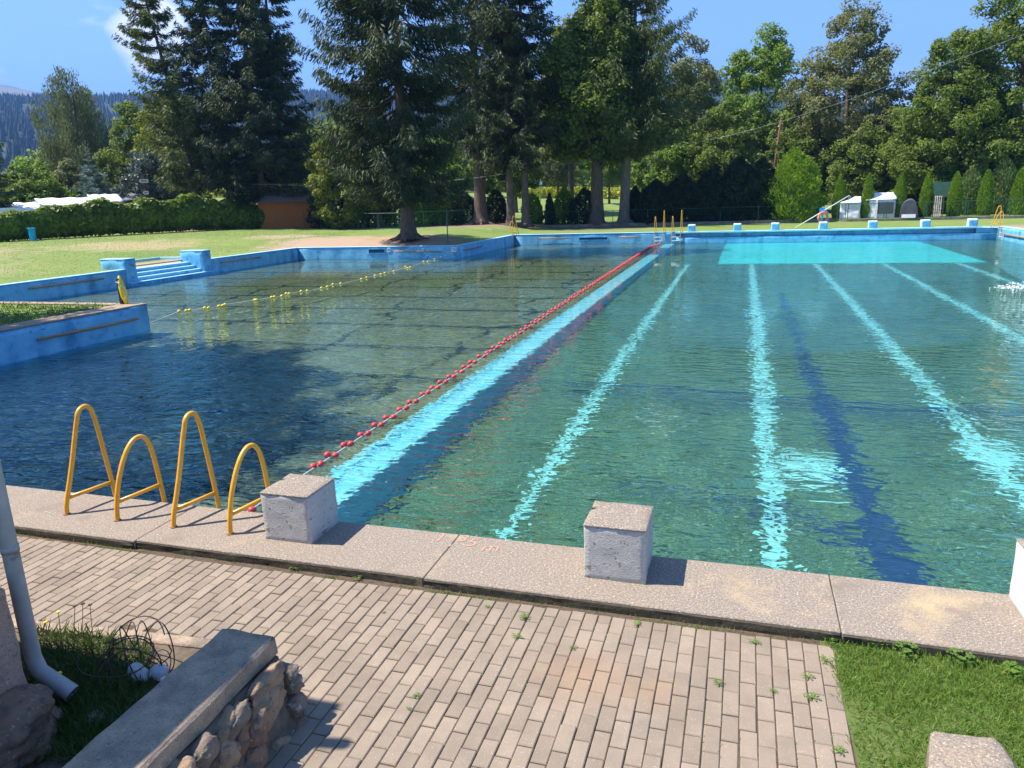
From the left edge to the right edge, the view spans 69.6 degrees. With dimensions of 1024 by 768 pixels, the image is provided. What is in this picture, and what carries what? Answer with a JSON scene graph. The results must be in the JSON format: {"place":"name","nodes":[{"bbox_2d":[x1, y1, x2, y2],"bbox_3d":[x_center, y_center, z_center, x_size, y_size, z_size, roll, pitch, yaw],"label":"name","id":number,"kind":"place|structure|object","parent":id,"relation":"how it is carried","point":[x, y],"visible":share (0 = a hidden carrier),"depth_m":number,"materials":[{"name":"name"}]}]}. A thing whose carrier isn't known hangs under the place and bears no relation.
{"place":"outdoors","nodes":[
{"label":"outdoors","id":0,"kind":"place"},
{"bbox_2d":[15,615,199,767],"bbox_3d":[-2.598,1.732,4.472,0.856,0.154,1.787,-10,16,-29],"label":"long grass","id":1,"kind":"structure","parent":0,"point":[67,723],"depth_m":4.37,"materials":[{"name":"green plant"}]},
{"bbox_2d":[0,460,78,701],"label":"downpipe","id":2,"kind":"object","parent":1,"relation":"on","point":[56,682],"visible":0.98,"depth_m":4.11,"materials":[{"name":"metal"}]},
{"bbox_2d":[77,615,174,689],"bbox_3d":[-2.326,1.626,4.419,0.532,0.374,0.452,12,19,43],"label":"wire tangle","id":3,"kind":"object","parent":1,"relation":"on","point":[109,649],"visible":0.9,"depth_m":4.41,"materials":[{"name":"black metal"}]},
{"bbox_2d":[0,94,841,164],"bbox_3d":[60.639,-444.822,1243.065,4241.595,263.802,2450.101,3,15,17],"label":"hills","id":4,"kind":"structure","parent":0,"point":[24,107],"depth_m":1243.56,"materials":[{"name":"green plant"}]},
{"bbox_2d":[0,78,947,177],"bbox_3d":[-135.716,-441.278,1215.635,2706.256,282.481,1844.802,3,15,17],"label":"hill forest","id":5,"kind":"object","parent":4,"relation":"on","point":[13,121],"visible":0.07,"depth_m":1200.94,"materials":[{"name":"green plant"}]},
{"bbox_2d":[0,534,858,767],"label":"paving","id":6,"kind":"structure","parent":0,"point":[54,583],"depth_m":4.45,"materials":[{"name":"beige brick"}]},
{"bbox_2d":[25,543,836,767],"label":"joint moss","id":7,"kind":"object","parent":6,"relation":"on","point":[706,628],"visible":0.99,"depth_m":4.97,"materials":[{"name":"green plant"}]},
{"bbox_2d":[0,239,1023,594],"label":"water","id":8,"kind":"structure","parent":0,"point":[854,409],"depth_m":13.35,"materials":[{"name":"teal liquid"}]},
{"bbox_2d":[244,243,661,511],"bbox_3d":[3.504,-4.348,30.433,0.531,0.400,49.956,2,15,17],"label":"lane rope","id":9,"kind":"object","parent":8,"relation":"on","point":[343,445],"visible":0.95,"depth_m":14.48,"materials":[{"name":"red plastic"}]},
{"bbox_2d":[0,188,1023,324],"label":"ground","id":10,"kind":"structure","parent":0,"point":[458,234],"depth_m":52.19,"materials":[{"name":"green plant"}]},
{"bbox_2d":[0,169,61,201],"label":"tree","id":11,"kind":"object","parent":10,"relation":"on","point":[13,175],"visible":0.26,"depth_m":79.94,"materials":[{"name":"green plant"}]},
{"bbox_2d":[0,587,63,767],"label":"stone plinth","id":12,"kind":"structure","parent":10,"relation":"on","point":[27,720],"depth_m":3.87,"materials":[{"name":"grey stone"}]},
{"bbox_2d":[0,157,77,202],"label":"tree","id":13,"kind":"object","parent":10,"relation":"on","point":[47,180],"visible":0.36,"depth_m":80.78,"materials":[{"name":"green plant"}]},
{"bbox_2d":[0,301,118,325],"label":"peninsula grass","id":14,"kind":"structure","parent":10,"relation":"on","point":[31,308],"depth_m":21.24,"materials":[{"name":"green plant"}]},
{"bbox_2d":[0,269,126,301],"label":"pool wall","id":15,"kind":"structure","parent":10,"relation":"on","point":[25,291],"depth_m":32.00,"materials":[{"name":"blue concrete"}]},
{"bbox_2d":[49,157,92,197],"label":"tree","id":16,"kind":"object","parent":10,"relation":"on","point":[67,174],"visible":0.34,"depth_m":85.80,"materials":[{"name":"green plant"}]},
{"bbox_2d":[0,301,146,331],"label":"peninsula kerb","id":17,"kind":"structure","parent":10,"relation":"on","point":[110,307],"depth_m":20.16,"materials":[{"name":"grey concrete"}]},
{"bbox_2d":[0,305,149,365],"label":"pool wall","id":18,"kind":"structure","parent":10,"relation":"on","point":[21,344],"depth_m":19.45,"materials":[{"name":"blue concrete"}]},
{"bbox_2d":[29,65,122,197],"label":"birch tree","id":19,"kind":"object","parent":10,"relation":"on","point":[65,143],"visible":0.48,"depth_m":90.71,"materials":[{"name":"green plant"}]},
{"bbox_2d":[70,146,115,197],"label":"blue spruce","id":20,"kind":"object","parent":10,"relation":"on","point":[97,177],"visible":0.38,"depth_m":77.56,"materials":[{"name":"green plant"}]},
{"bbox_2d":[12,618,210,648],"bbox_3d":[-5.054,1.703,5.485,6.317,0.174,0.109,1,14,12],"label":"edging strip","id":21,"kind":"object","parent":10,"relation":"on","point":[184,641],"visible":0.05,"depth_m":4.89,"materials":[{"name":"grey concrete"}]},
{"bbox_2d":[99,258,137,285],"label":"step pier","id":22,"kind":"structure","parent":10,"relation":"on","point":[128,265],"depth_m":35.58,"materials":[{"name":"blue paint"}]},
{"bbox_2d":[129,262,214,285],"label":"bathing steps","id":23,"kind":"structure","parent":22,"relation":"attached to","point":[157,273],"depth_m":38.43,"materials":[{"name":"blue paint"}]},
{"bbox_2d":[0,192,264,241],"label":"leafy hedge","id":24,"kind":"object","parent":10,"relation":"on","point":[104,215],"visible":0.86,"depth_m":64.01,"materials":[{"name":"green plant"}]},
{"bbox_2d":[92,100,172,198],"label":"maple tree","id":25,"kind":"object","parent":10,"relation":"on","point":[128,110],"visible":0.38,"depth_m":87.09,"materials":[{"name":"green plant"}]},
{"bbox_2d":[109,147,192,203],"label":"silver tree","id":26,"kind":"object","parent":10,"relation":"on","point":[137,166],"visible":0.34,"depth_m":78.40,"materials":[{"name":"green plant"}]},
{"bbox_2d":[124,95,212,200],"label":"maple tree","id":27,"kind":"object","parent":10,"relation":"on","point":[143,138],"visible":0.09,"depth_m":81.91,"materials":[{"name":"green plant"}]},
{"bbox_2d":[111,0,231,196],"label":"spruce tree","id":28,"kind":"object","parent":10,"relation":"on","point":[170,117],"visible":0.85,"depth_m":68.94,"materials":[{"name":"green plant"}]},
{"bbox_2d":[62,629,308,767],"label":"stone wall","id":29,"kind":"structure","parent":10,"relation":"on","point":[228,698],"depth_m":3.65,"materials":[{"name":"grey stone"}]},
{"bbox_2d":[0,228,387,278],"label":"lawn tufts","id":30,"kind":"object","parent":10,"relation":"on","point":[150,246],"visible":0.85,"depth_m":52.78,"materials":[{"name":"green plant"}]},
{"bbox_2d":[180,250,212,271],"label":"step pier","id":31,"kind":"structure","parent":10,"relation":"on","point":[201,259],"depth_m":40.58,"materials":[{"name":"blue paint"}]},
{"bbox_2d":[161,0,265,228],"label":"spruce tree","id":32,"kind":"object","parent":10,"relation":"on","point":[196,50],"visible":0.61,"depth_m":68.45,"materials":[{"name":"green plant"}]},
{"bbox_2d":[173,0,322,205],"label":"spruce tree","id":33,"kind":"object","parent":10,"relation":"on","point":[248,23],"visible":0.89,"depth_m":68.25,"materials":[{"name":"green plant"}]},
{"bbox_2d":[211,247,298,271],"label":"pool wall","id":34,"kind":"structure","parent":10,"relation":"on","point":[231,262],"depth_m":44.58,"materials":[{"name":"blue concrete"}]},
{"bbox_2d":[233,0,327,204],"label":"spruce tree","id":35,"kind":"object","parent":10,"relation":"on","point":[294,119],"visible":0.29,"depth_m":71.47,"materials":[{"name":"green plant"}]},
{"bbox_2d":[251,188,320,228],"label":"wooden shed","id":36,"kind":"structure","parent":10,"relation":"on","point":[280,211],"depth_m":71.42,"materials":[{"name":"brown wood"}]},
{"bbox_2d":[304,187,348,228],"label":"conifer bush","id":37,"kind":"object","parent":10,"relation":"on","point":[317,224],"visible":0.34,"depth_m":69.30,"materials":[{"name":"green plant"}]},
{"bbox_2d":[303,125,382,228],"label":"maple tree","id":38,"kind":"object","parent":10,"relation":"on","point":[324,180],"visible":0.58,"depth_m":66.44,"materials":[{"name":"green plant"}]},
{"bbox_2d":[340,47,397,227],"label":"spruce tree","id":39,"kind":"object","parent":10,"relation":"on","point":[381,223],"visible":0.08,"depth_m":69.55,"materials":[{"name":"green plant"}]},
{"bbox_2d":[298,245,459,259],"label":"pool wall","id":40,"kind":"structure","parent":10,"relation":"on","point":[386,252],"depth_m":47.24,"materials":[{"name":"blue concrete"}]},
{"bbox_2d":[285,0,496,240],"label":"spruce tree","id":41,"kind":"object","parent":10,"relation":"on","point":[378,21],"visible":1,"depth_m":45.59,"materials":[{"name":"green plant"}]},
{"bbox_2d":[299,111,546,191],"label":"meadow wood","id":42,"kind":"object","parent":10,"relation":"on","point":[465,161],"visible":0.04,"depth_m":187.92,"materials":[{"name":"green plant"}]},
{"bbox_2d":[410,137,473,221],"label":"maple tree","id":43,"kind":"object","parent":10,"relation":"on","point":[449,168],"visible":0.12,"depth_m":77.15,"materials":[{"name":"green plant"}]},
{"bbox_2d":[424,189,461,225],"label":"conifer bush","id":44,"kind":"object","parent":10,"relation":"on","point":[443,214],"visible":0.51,"depth_m":70.45,"materials":[{"name":"green plant"}]},
{"bbox_2d":[447,190,473,224],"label":"conifer bush","id":45,"kind":"object","parent":10,"relation":"on","point":[467,200],"visible":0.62,"depth_m":70.62,"materials":[{"name":"green plant"}]},
{"bbox_2d":[404,0,531,224],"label":"spruce tree","id":46,"kind":"object","parent":10,"relation":"on","point":[474,149],"visible":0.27,"depth_m":66.85,"materials":[{"name":"green plant"}]},
{"bbox_2d":[459,235,514,257],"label":"pool wall","id":47,"kind":"structure","parent":10,"relation":"on","point":[476,247],"depth_m":50.46,"materials":[{"name":"blue concrete"}]},
{"bbox_2d":[486,189,505,222],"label":"conifer bush","id":48,"kind":"object","parent":10,"relation":"on","point":[496,204],"visible":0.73,"depth_m":71.25,"materials":[{"name":"green plant"}]},
{"bbox_2d":[447,0,558,227],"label":"spruce tree","id":49,"kind":"object","parent":10,"relation":"on","point":[491,16],"visible":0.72,"depth_m":62.14,"materials":[{"name":"green plant"}]},
{"bbox_2d":[466,124,547,197],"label":"broadleaf tree","id":50,"kind":"object","parent":10,"relation":"on","point":[537,174],"visible":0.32,"depth_m":79.56,"materials":[{"name":"green plant"}]},
{"bbox_2d":[477,0,567,227],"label":"spruce tree","id":51,"kind":"object","parent":10,"relation":"on","point":[534,91],"visible":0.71,"depth_m":61.68,"materials":[{"name":"green plant"}]},
{"bbox_2d":[520,192,543,223],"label":"conifer bush","id":52,"kind":"object","parent":10,"relation":"on","point":[535,205],"visible":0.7,"depth_m":68.57,"materials":[{"name":"green plant"}]},
{"bbox_2d":[525,13,589,197],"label":"broadleaf tree","id":53,"kind":"object","parent":10,"relation":"on","point":[570,165],"visible":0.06,"depth_m":86.97,"materials":[{"name":"green plant"}]},
{"bbox_2d":[535,148,581,192],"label":"tree","id":54,"kind":"object","parent":10,"relation":"on","point":[557,175],"visible":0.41,"depth_m":113.64,"materials":[{"name":"green plant"}]},
{"bbox_2d":[554,185,572,223],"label":"conifer bush","id":55,"kind":"object","parent":10,"relation":"on","point":[563,197],"visible":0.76,"depth_m":68.88,"materials":[{"name":"green plant"}]},
{"bbox_2d":[517,186,631,198],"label":"yellow field","id":56,"kind":"structure","parent":10,"relation":"on","point":[614,192],"depth_m":141.65,"materials":[{"name":"plant"}]},
{"bbox_2d":[566,187,591,223],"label":"conifer bush","id":57,"kind":"object","parent":10,"relation":"on","point":[578,202],"visible":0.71,"depth_m":66.99,"materials":[{"name":"green plant"}]},
{"bbox_2d":[514,232,675,244],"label":"pool wall","id":58,"kind":"structure","parent":10,"relation":"on","point":[590,238],"depth_m":54.94,"materials":[{"name":"blue paint"}]},
{"bbox_2d":[578,160,621,203],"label":"tree","id":59,"kind":"object","parent":10,"relation":"on","point":[615,172],"visible":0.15,"depth_m":113.22,"materials":[{"name":"green plant"}]},
{"bbox_2d":[532,0,670,224],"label":"oak tree","id":60,"kind":"object","parent":10,"relation":"on","point":[592,26],"visible":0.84,"depth_m":61.43,"materials":[{"name":"green plant"}]},
{"bbox_2d":[561,0,720,225],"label":"spruce tree","id":61,"kind":"object","parent":10,"relation":"on","point":[649,138],"visible":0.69,"depth_m":61.35,"materials":[{"name":"green plant"}]},
{"bbox_2d":[631,178,679,224],"bbox_3d":[12.973,-16.273,65.980,4.657,4.213,4.643,3,15,17],"label":"hedge bush","id":62,"kind":"object","parent":10,"relation":"on","point":[651,195],"visible":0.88,"depth_m":64.80,"materials":[{"name":"green plant"}]},
{"bbox_2d":[631,118,711,192],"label":"tree","id":63,"kind":"object","parent":10,"relation":"on","point":[672,158],"visible":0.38,"depth_m":77.19,"materials":[{"name":"green plant"}]},
{"bbox_2d":[515,204,837,224],"bbox_3d":[13.398,-14.739,64.342,27.750,1.868,0.050,3,15,17],"label":"metal fence","id":64,"kind":"object","parent":10,"relation":"on","point":[674,212],"visible":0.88,"depth_m":63.99,"materials":[{"name":"metal"}]},
{"bbox_2d":[659,173,708,221],"bbox_3d":[15.221,-16.415,65.444,4.842,4.583,4.679,3,15,17],"label":"hedge bush","id":65,"kind":"object","parent":10,"relation":"on","point":[682,192],"visible":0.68,"depth_m":64.32,"materials":[{"name":"green plant"}]},
{"bbox_2d":[536,219,833,227],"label":"retaining kerb","id":66,"kind":"structure","parent":10,"relation":"on","point":[687,223],"depth_m":63.82,"materials":[{"name":"concrete"}]},
{"bbox_2d":[649,32,729,175],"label":"broadleaf tree","id":67,"kind":"object","parent":10,"relation":"on","point":[708,74],"visible":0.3,"depth_m":78.80,"materials":[{"name":"green plant"}]},
{"bbox_2d":[686,168,735,221],"bbox_3d":[17.396,-16.401,64.488,4.666,4.979,4.617,-2,14,-1],"label":"hedge bush","id":68,"kind":"object","parent":10,"relation":"on","point":[706,184],"visible":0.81,"depth_m":63.37,"materials":[{"name":"green plant"}]},
{"bbox_2d":[682,100,766,187],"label":"tree","id":69,"kind":"object","parent":10,"relation":"on","point":[734,145],"visible":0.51,"depth_m":74.06,"materials":[{"name":"green plant"}]},
{"bbox_2d":[711,155,764,220],"bbox_3d":[19.586,-16.838,63.880,4.546,5.853,4.559,3,15,17],"label":"hedge bush","id":70,"kind":"object","parent":10,"relation":"on","point":[736,174],"visible":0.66,"depth_m":62.74,"materials":[{"name":"green plant"}]},
{"bbox_2d":[707,21,807,167],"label":"broadleaf tree","id":71,"kind":"object","parent":10,"relation":"on","point":[770,71],"visible":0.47,"depth_m":80.05,"materials":[{"name":"green plant"}]},
{"bbox_2d":[735,156,785,220],"bbox_3d":[21.413,-16.570,63.044,4.209,5.778,4.198,-5,14,-11],"label":"hedge bush","id":72,"kind":"object","parent":10,"relation":"on","point":[763,170],"visible":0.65,"depth_m":62.18,"materials":[{"name":"green plant"}]},
{"bbox_2d":[529,110,1023,189],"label":"meadow wood","id":73,"kind":"object","parent":10,"relation":"on","point":[583,178],"visible":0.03,"depth_m":181.49,"materials":[{"name":"green plant"}]},
{"bbox_2d":[746,103,842,210],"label":"tree","id":74,"kind":"object","parent":10,"relation":"on","point":[799,139],"visible":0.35,"depth_m":75.51,"materials":[{"name":"green plant"}]},
{"bbox_2d":[761,146,829,222],"bbox_3d":[23.686,-16.793,62.178,5.675,6.377,5.490,0,14,7],"label":"hedge bush","id":75,"kind":"object","parent":10,"relation":"on","point":[795,181],"visible":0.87,"depth_m":60.89,"materials":[{"name":"green plant"}]},
{"bbox_2d":[676,226,997,242],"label":"pool wall","id":76,"kind":"structure","parent":10,"relation":"on","point":[927,233],"depth_m":50.05,"materials":[{"name":"blue paint"}]},
{"bbox_2d":[767,0,927,179],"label":"broadleaf tree","id":77,"kind":"object","parent":10,"relation":"on","point":[830,74],"visible":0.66,"depth_m":73.22,"materials":[{"name":"green plant"}]},
{"bbox_2d":[860,172,873,217],"bbox_3d":[29.158,-15.389,60.411,1.110,3.888,1.101,3,15,17],"label":"columnar thuja","id":78,"kind":"object","parent":10,"relation":"on","point":[868,191],"visible":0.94,"depth_m":60.12,"materials":[{"name":"green plant"}]},
{"bbox_2d":[824,121,914,199],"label":"tree","id":79,"kind":"object","parent":10,"relation":"on","point":[860,156],"visible":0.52,"depth_m":69.85,"materials":[{"name":"green plant"}]},
{"bbox_2d":[866,192,896,217],"bbox_3d":[30.396,-14.736,60.743,2.248,2.050,2.456,5,16,26],"label":"camping tent","id":80,"kind":"object","parent":10,"relation":"on","point":[890,198],"visible":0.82,"depth_m":59.77,"materials":[{"name":"white fabric"}]},
{"bbox_2d":[869,132,943,204],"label":"tree","id":81,"kind":"object","parent":10,"relation":"on","point":[891,182],"visible":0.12,"depth_m":68.78,"materials":[{"name":"green plant"}]},
{"bbox_2d":[918,172,933,216],"bbox_3d":[33.276,-15.118,59.163,1.181,3.733,1.195,3,15,17],"label":"columnar thuja","id":82,"kind":"object","parent":10,"relation":"on","point":[926,194],"visible":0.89,"depth_m":58.89,"materials":[{"name":"green plant"}]},
{"bbox_2d":[839,215,1023,221],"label":"retaining kerb","id":83,"kind":"structure","parent":10,"relation":"on","point":[930,218],"depth_m":58.30,"materials":[{"name":"concrete"}]},
{"bbox_2d":[875,25,1023,212],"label":"broadleaf tree","id":84,"kind":"object","parent":10,"relation":"on","point":[917,121],"visible":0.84,"depth_m":62.45,"materials":[{"name":"green plant"}]},
{"bbox_2d":[945,171,963,215],"bbox_3d":[35.232,-15.039,58.553,1.229,3.716,1.218,3,15,17],"label":"columnar thuja","id":85,"kind":"object","parent":10,"relation":"on","point":[956,193],"visible":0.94,"depth_m":58.29,"materials":[{"name":"green plant"}]},
{"bbox_2d":[961,165,981,214],"bbox_3d":[37.573,-15.829,60.423,2.383,4.248,2.472,3,15,17],"label":"broad thuja","id":86,"kind":"object","parent":10,"relation":"on","point":[967,183],"visible":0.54,"depth_m":59.81,"materials":[{"name":"green plant"}]},
{"bbox_2d":[924,0,1023,209],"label":"broadleaf tree","id":87,"kind":"object","parent":10,"relation":"on","point":[1007,25],"visible":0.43,"depth_m":61.29,"materials":[{"name":"green plant"}]},
{"bbox_2d":[931,126,1023,213],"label":"tree","id":88,"kind":"object","parent":10,"relation":"on","point":[950,172],"visible":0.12,"depth_m":62.66,"materials":[{"name":"green plant"}]},
{"bbox_2d":[975,169,993,215],"bbox_3d":[37.233,-14.997,57.940,1.221,3.815,1.237,3,15,17],"label":"columnar thuja","id":89,"kind":"object","parent":10,"relation":"on","point":[986,190],"visible":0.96,"depth_m":57.68,"materials":[{"name":"green plant"}]},
{"bbox_2d":[991,153,1017,213],"bbox_3d":[39.724,-16.078,59.717,2.630,4.980,2.636,3,15,17],"label":"broad thuja","id":90,"kind":"object","parent":10,"relation":"on","point":[1000,185],"visible":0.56,"depth_m":59.12,"materials":[{"name":"green plant"}]},
{"bbox_2d":[1008,166,1023,214],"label":"columnar thuja","id":91,"kind":"object","parent":10,"relation":"on","point":[1017,191],"visible":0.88,"depth_m":57.02,"materials":[{"name":"green plant"}]},
{"bbox_2d":[0,0,1023,267],"label":"sky","id":92,"kind":"structure","parent":0,"point":[36,36],"materials":[{"name":"blue"}]},
{"bbox_2d":[839,196,860,218],"bbox_3d":[28.123,-14.667,61.294,1.665,1.784,2.228,4,15,24],"label":"camping tent","id":93,"kind":"object","parent":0,"point":[856,201],"visible":0.93,"depth_m":60.46,"materials":[{"name":"white fabric"}]},
{"bbox_2d":[813,637,1023,767],"bbox_3d":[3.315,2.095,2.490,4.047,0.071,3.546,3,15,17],"label":"lawn","id":94,"kind":"structure","parent":0,"point":[979,686],"depth_m":4.11,"materials":[{"name":"green plant"}]},
{"bbox_2d":[926,731,1015,767],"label":"granite slab","id":95,"kind":"structure","parent":94,"relation":"on","point":[946,750],"depth_m":3.55,"materials":[{"name":"stone"}]},
{"label":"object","id":96,"kind":"structure","parent":0,"visible":0},
{"bbox_2d":[996,226,1023,243],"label":"pool wall","id":97,"kind":"structure","parent":96,"relation":"on","point":[1013,234],"depth_m":44.75,"materials":[{"name":"blue paint"}]},
{"bbox_3d":[0.947,2.494,5.853,32.414,2.088,0.347,3,15,17],"label":"pool wall","id":98,"kind":"object","parent":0,"visible":0},
{"bbox_2d":[6,485,194,549],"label":"coping slab","id":99,"kind":"structure","parent":98,"relation":"on","point":[90,518],"depth_m":6.76,"materials":[{"name":"concrete"}]},
{"bbox_2d":[63,404,166,521],"bbox_3d":[-3.732,1.300,7.008,0.743,2.220,0.556,3,15,17],"label":"pool ladder","id":100,"kind":"object","parent":99,"relation":"attached to","point":[116,488],"visible":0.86,"depth_m":6.84,"materials":[{"name":"yellow metal"}]},
{"bbox_2d":[136,506,458,586],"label":"coping slab","id":101,"kind":"structure","parent":98,"relation":"on","point":[410,557],"depth_m":6.06,"materials":[{"name":"concrete"}]},
{"bbox_2d":[170,411,269,535],"bbox_3d":[-2.576,1.351,6.654,0.743,2.220,0.556,3,15,17],"label":"pool ladder","id":102,"kind":"object","parent":101,"relation":"attached to","point":[231,513],"visible":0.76,"depth_m":6.48,"materials":[{"name":"yellow metal"}]},
{"bbox_2d":[260,473,338,543],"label":"starting block","id":103,"kind":"structure","parent":101,"relation":"on","point":[297,508],"depth_m":6.12,"materials":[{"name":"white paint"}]},
{"bbox_2d":[424,535,840,642],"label":"coping slab","id":104,"kind":"structure","parent":98,"relation":"on","point":[794,604],"depth_m":5.25,"materials":[{"name":"concrete"}]},
{"bbox_2d":[583,501,653,584],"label":"starting block","id":105,"kind":"structure","parent":104,"relation":"on","point":[618,540],"depth_m":5.31,"materials":[{"name":"white paint"}]},
{"bbox_2d":[829,575,1023,667],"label":"coping slab","id":106,"kind":"structure","parent":98,"relation":"on","point":[932,620],"depth_m":4.74,"materials":[{"name":"concrete"}]},
{"bbox_2d":[1009,538,1023,618],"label":"starting block","id":107,"kind":"structure","parent":106,"relation":"on","point":[1016,594],"depth_m":4.83,"materials":[{"name":"white paint"}]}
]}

